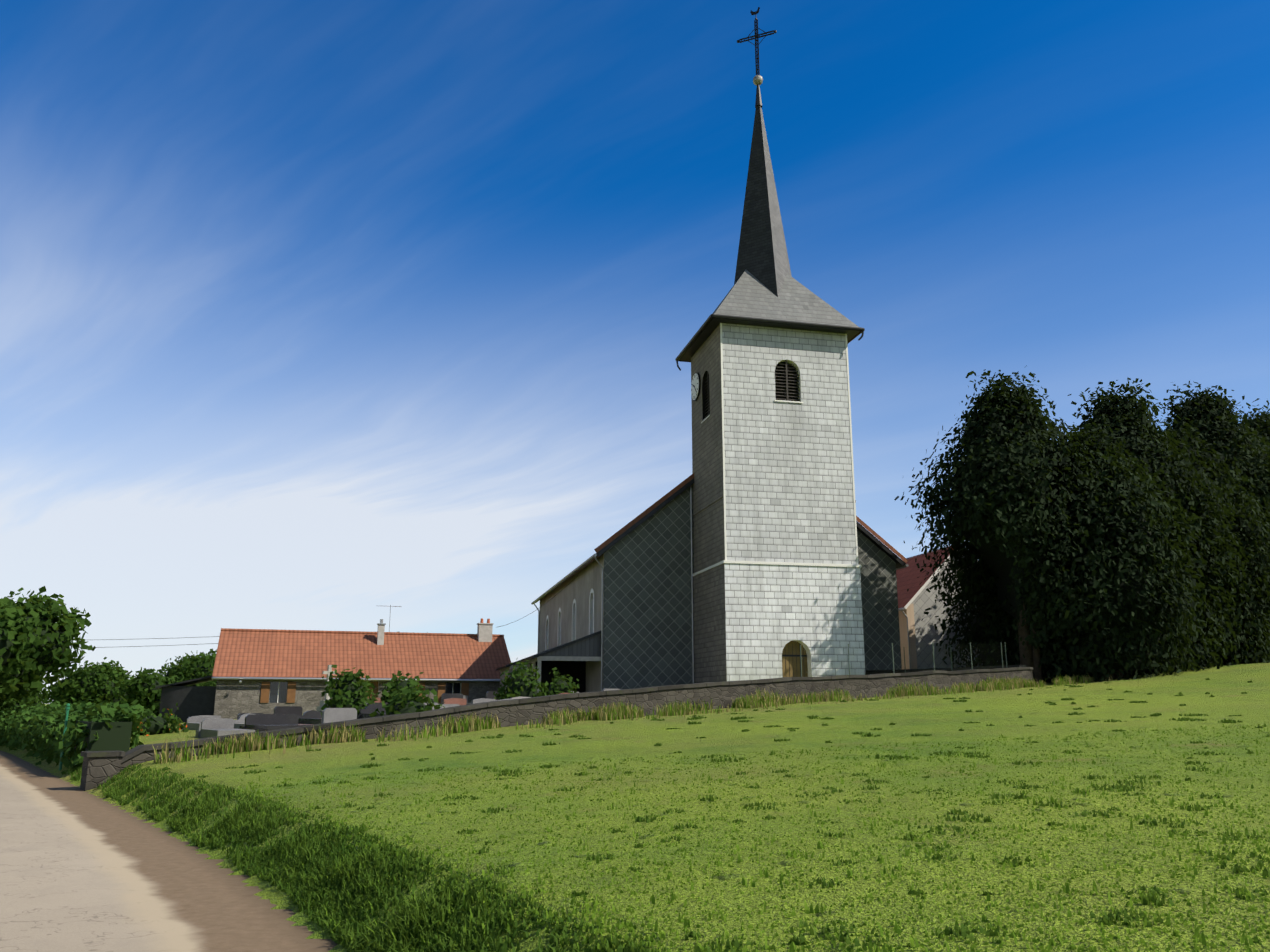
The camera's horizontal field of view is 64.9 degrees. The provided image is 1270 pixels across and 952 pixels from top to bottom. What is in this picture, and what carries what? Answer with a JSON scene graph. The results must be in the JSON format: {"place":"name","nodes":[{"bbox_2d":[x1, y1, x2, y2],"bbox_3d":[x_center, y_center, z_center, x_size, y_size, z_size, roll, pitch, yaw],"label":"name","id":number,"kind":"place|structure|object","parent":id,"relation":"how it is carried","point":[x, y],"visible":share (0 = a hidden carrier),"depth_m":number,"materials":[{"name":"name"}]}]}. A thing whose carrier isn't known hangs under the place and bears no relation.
{"place":"outdoors","nodes":[
{"label":"outdoors","id":0,"kind":"place"},
{"bbox_2d":[80,750,124,790],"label":"stone pillar","id":1,"kind":"structure","parent":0,"point":[98,767],"depth_m":20.19,"materials":[{"name":"grey stone"}]},
{"bbox_2d":[0,750,336,951],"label":"road asphalt","id":2,"kind":"structure","parent":0,"point":[81,871],"depth_m":9.43,"materials":[{"name":"beige asphalt"}]},
{"bbox_2d":[0,663,1269,951],"bbox_3d":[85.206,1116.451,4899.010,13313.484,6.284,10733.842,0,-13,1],"label":"terrain","id":3,"kind":"structure","parent":0,"point":[942,719],"depth_m":9.67,"materials":[{"name":"green plant"}]},
{"bbox_2d":[0,691,37,713],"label":"broadleaf tree","id":4,"kind":"object","parent":3,"relation":"on","point":[10,700],"depth_m":89.58,"materials":[{"name":"green plant"}]},
{"bbox_2d":[24,681,49,705],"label":"broadleaf tree","id":5,"kind":"object","parent":3,"relation":"on","point":[41,698],"depth_m":102.52,"materials":[{"name":"green plant"}]},
{"bbox_2d":[0,586,95,714],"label":"broadleaf tree","id":6,"kind":"object","parent":3,"relation":"on","point":[34,607],"depth_m":44.61,"materials":[{"name":"green plant"}]},
{"bbox_2d":[59,703,69,770],"bbox_3d":[-14.541,6.785,25.428,0.102,1.950,0.102,-6,-14,23],"label":"green post","id":7,"kind":"object","parent":3,"relation":"on","point":[67,707],"visible":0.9,"depth_m":25.51,"materials":[{"name":"green metal"}]},
{"bbox_2d":[0,695,151,772],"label":"roadside hedge","id":8,"kind":"object","parent":3,"relation":"on","point":[18,733],"depth_m":25.83,"materials":[{"name":"green plant"}]},
{"bbox_2d":[43,657,132,710],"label":"broadleaf tree","id":9,"kind":"object","parent":3,"relation":"on","point":[101,670],"depth_m":88.17,"materials":[{"name":"green plant"}]},
{"bbox_2d":[114,667,183,715],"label":"broadleaf tree","id":10,"kind":"object","parent":3,"relation":"on","point":[143,696],"depth_m":75.18,"materials":[{"name":"green plant"}]},
{"bbox_2d":[131,699,188,735],"bbox_3d":[-16.405,8.235,33.601,2.410,1.431,2.642,0,-13,1],"label":"flower shrub","id":11,"kind":"object","parent":3,"relation":"on","point":[175,722],"depth_m":33.58,"materials":[{"name":"green plant"}]},
{"bbox_2d":[158,649,216,685],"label":"broadleaf tree","id":12,"kind":"object","parent":3,"relation":"on","point":[186,666],"depth_m":92.27,"materials":[{"name":"green plant"}]},
{"bbox_2d":[197,673,216,685],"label":"broadleaf tree","id":13,"kind":"object","parent":3,"relation":"on","point":[208,683],"depth_m":85.42,"materials":[{"name":"green plant"}]},
{"bbox_2d":[156,605,510,722],"bbox_3d":[-18.592,12.567,63.285,20.750,9.010,8.628,4,-14,-19],"label":"farmhouse","id":14,"kind":"object","parent":3,"relation":"on","point":[266,671],"visible":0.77,"depth_m":61.25,"materials":[{"name":"tile"}]},
{"bbox_2d":[92,580,572,647],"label":"overhead cables","id":15,"kind":"object","parent":14,"relation":"attached to","point":[219,636],"visible":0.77,"depth_m":61.29,"materials":[{"name":"metal"},{"name":"rubber"}]},
{"bbox_2d":[313,664,377,714],"bbox_3d":[-10.848,8.314,37.752,2.371,2.306,2.606,0,-13,1],"label":"bush","id":16,"kind":"object","parent":3,"relation":"on","point":[332,683],"depth_m":37.18,"materials":[{"name":"green plant"}]},
{"bbox_2d":[61,763,655,951],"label":"grass verge","id":17,"kind":"structure","parent":3,"relation":"on","point":[383,943],"depth_m":8.23,"materials":[{"name":"green plant"}]},
{"bbox_2d":[183,665,619,737],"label":"gravestones","id":18,"kind":"object","parent":3,"relation":"on","point":[280,717],"visible":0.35,"depth_m":31.50,"materials":[{"name":"grey stone"}]},
{"bbox_2d":[376,671,429,705],"bbox_3d":[-9.129,8.699,39.561,2.289,2.015,2.295,0,-13,1],"label":"bush","id":19,"kind":"object","parent":3,"relation":"on","point":[394,684],"depth_m":39.29,"materials":[{"name":"green plant"}]},
{"bbox_2d":[369,679,444,716],"bbox_3d":[-5.791,6.083,25.871,2.129,1.582,2.124,0,-13,1],"label":"bush","id":20,"kind":"object","parent":3,"relation":"on","point":[406,691],"depth_m":25.59,"materials":[{"name":"green plant"}]},
{"bbox_2d":[493,660,547,699],"bbox_3d":[-4.746,8.723,41.181,2.478,2.439,2.332,0,-13,1],"label":"bush","id":21,"kind":"object","parent":3,"relation":"on","point":[501,691],"depth_m":40.75,"materials":[{"name":"green plant"}]},
{"bbox_2d":[540,667,579,695],"bbox_3d":[-3.271,9.333,43.342,2.110,2.034,1.878,0,-13,1],"label":"bush","id":22,"kind":"object","parent":3,"relation":"on","point":[555,680],"depth_m":43.12,"materials":[{"name":"green plant"}]},
{"bbox_2d":[120,667,1032,770],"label":"cemetery wall","id":23,"kind":"structure","parent":3,"relation":"on","point":[509,713],"depth_m":28.80,"materials":[{"name":"grey stone"}]},
{"bbox_2d":[152,674,1112,763],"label":"dry grass","id":24,"kind":"structure","parent":3,"relation":"on","point":[345,733],"depth_m":26.59,"materials":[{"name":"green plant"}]},
{"bbox_2d":[162,678,1269,951],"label":"field weed clumps","id":25,"kind":"object","parent":3,"relation":"on","point":[964,930],"visible":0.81,"depth_m":7.94,"materials":[{"name":"green plant"}]},
{"bbox_2d":[531,473,908,691],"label":"church nave","id":26,"kind":"structure","parent":3,"relation":"on","point":[627,591],"depth_m":48.38,"materials":[{"name":"grey tile"}]},
{"bbox_2d":[496,631,600,695],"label":"church lean tos","id":27,"kind":"object","parent":26,"relation":"attached to","point":[571,658],"visible":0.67,"depth_m":47.22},
{"bbox_2d":[800,642,1006,676],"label":"fence posts","id":28,"kind":"object","parent":3,"relation":"on","point":[904,657],"visible":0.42,"depth_m":39.42,"materials":[{"name":"metal"}]},
{"bbox_2d":[896,546,982,668],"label":"house","id":29,"kind":"structure","parent":3,"relation":"on","point":[915,601],"depth_m":57.50,"materials":[{"name":"beige paint"}]},
{"bbox_2d":[865,665,1025,674],"bbox_3d":[12.069,9.868,47.224,0.540,1.456,13.800,10,-16,-37],"label":"cemetery wall return","id":30,"kind":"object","parent":3,"relation":"on","point":[868,672],"depth_m":45.17,"materials":[{"name":"grey stone"}]},
{"bbox_2d":[907,541,1064,680],"bbox_3d":[19.544,6.478,51.046,10.586,10.915,10.906,0,-13,1],"label":"conifer tree","id":31,"kind":"object","parent":3,"relation":"on","point":[968,632],"depth_m":49.49,"materials":[{"name":"green plant"}]},
{"bbox_2d":[894,366,1146,683],"bbox_3d":[17.597,2.268,46.390,10.551,15.166,9.959,0,-13,1],"label":"conifer tree","id":32,"kind":"object","parent":3,"relation":"on","point":[1002,423],"depth_m":45.02,"materials":[{"name":"green plant"}]},
{"bbox_2d":[980,416,1231,682],"bbox_3d":[21.015,4.111,45.188,9.931,13.758,10.091,0,-13,1],"label":"conifer tree","id":33,"kind":"object","parent":3,"relation":"on","point":[1171,580],"depth_m":42.94,"materials":[{"name":"green plant"}]},
{"bbox_2d":[1067,378,1268,676],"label":"conifer tree","id":34,"kind":"object","parent":3,"relation":"on","point":[1128,411],"depth_m":47.00,"materials":[{"name":"green plant"}]},
{"bbox_2d":[1154,381,1269,663],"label":"conifer tree","id":35,"kind":"object","parent":3,"relation":"on","point":[1212,412],"depth_m":54.41,"materials":[{"name":"green plant"}]},
{"bbox_2d":[1157,413,1269,667],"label":"conifer tree","id":36,"kind":"object","parent":3,"relation":"on","point":[1260,540],"depth_m":49.11,"materials":[{"name":"green plant"}]},
{"bbox_2d":[1232,398,1269,443],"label":"conifer tree","id":37,"kind":"object","parent":3,"relation":"on","point":[1263,420],"visible":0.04,"depth_m":62.41,"materials":[{"name":"green plant"}]},
{"bbox_2d":[1238,429,1269,465],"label":"conifer tree","id":38,"kind":"object","parent":3,"relation":"on","point":[1262,444],"depth_m":58.03,"materials":[{"name":"green plant"}]},
{"bbox_2d":[0,0,1269,703],"label":"sky","id":39,"kind":"structure","parent":0,"point":[314,314],"materials":[{"name":"blue"}]},
{"bbox_2d":[691,323,864,682],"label":"church tower","id":40,"kind":"structure","parent":0,"point":[777,566],"depth_m":45.32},
{"bbox_2d":[691,373,700,400],"bbox_3d":[3.003,-4.432,49.654,0.111,1.420,1.420,3,-13,-13],"label":"clock","id":41,"kind":"object","parent":40,"relation":"attached to","point":[695,387],"visible":1,"depth_m":49.45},
{"bbox_2d":[701,360,807,676],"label":"church tower openings","id":42,"kind":"object","parent":40,"relation":"in","point":[786,383],"visible":0.25,"depth_m":46.45,"materials":[{"name":"brown wood"}]},
{"bbox_2d":[675,75,864,370],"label":"church spire","id":43,"kind":"structure","parent":40,"relation":"on","point":[767,289],"depth_m":49.00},
{"bbox_2d":[737,7,776,74],"bbox_3d":[6.478,-23.068,53.164,2.200,4.200,0.160,-5,-14,22],"label":"cross","id":44,"kind":"object","parent":43,"relation":"on","point":[757,36],"visible":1,"depth_m":53.16,"materials":[{"name":"black metal"}]}
]}

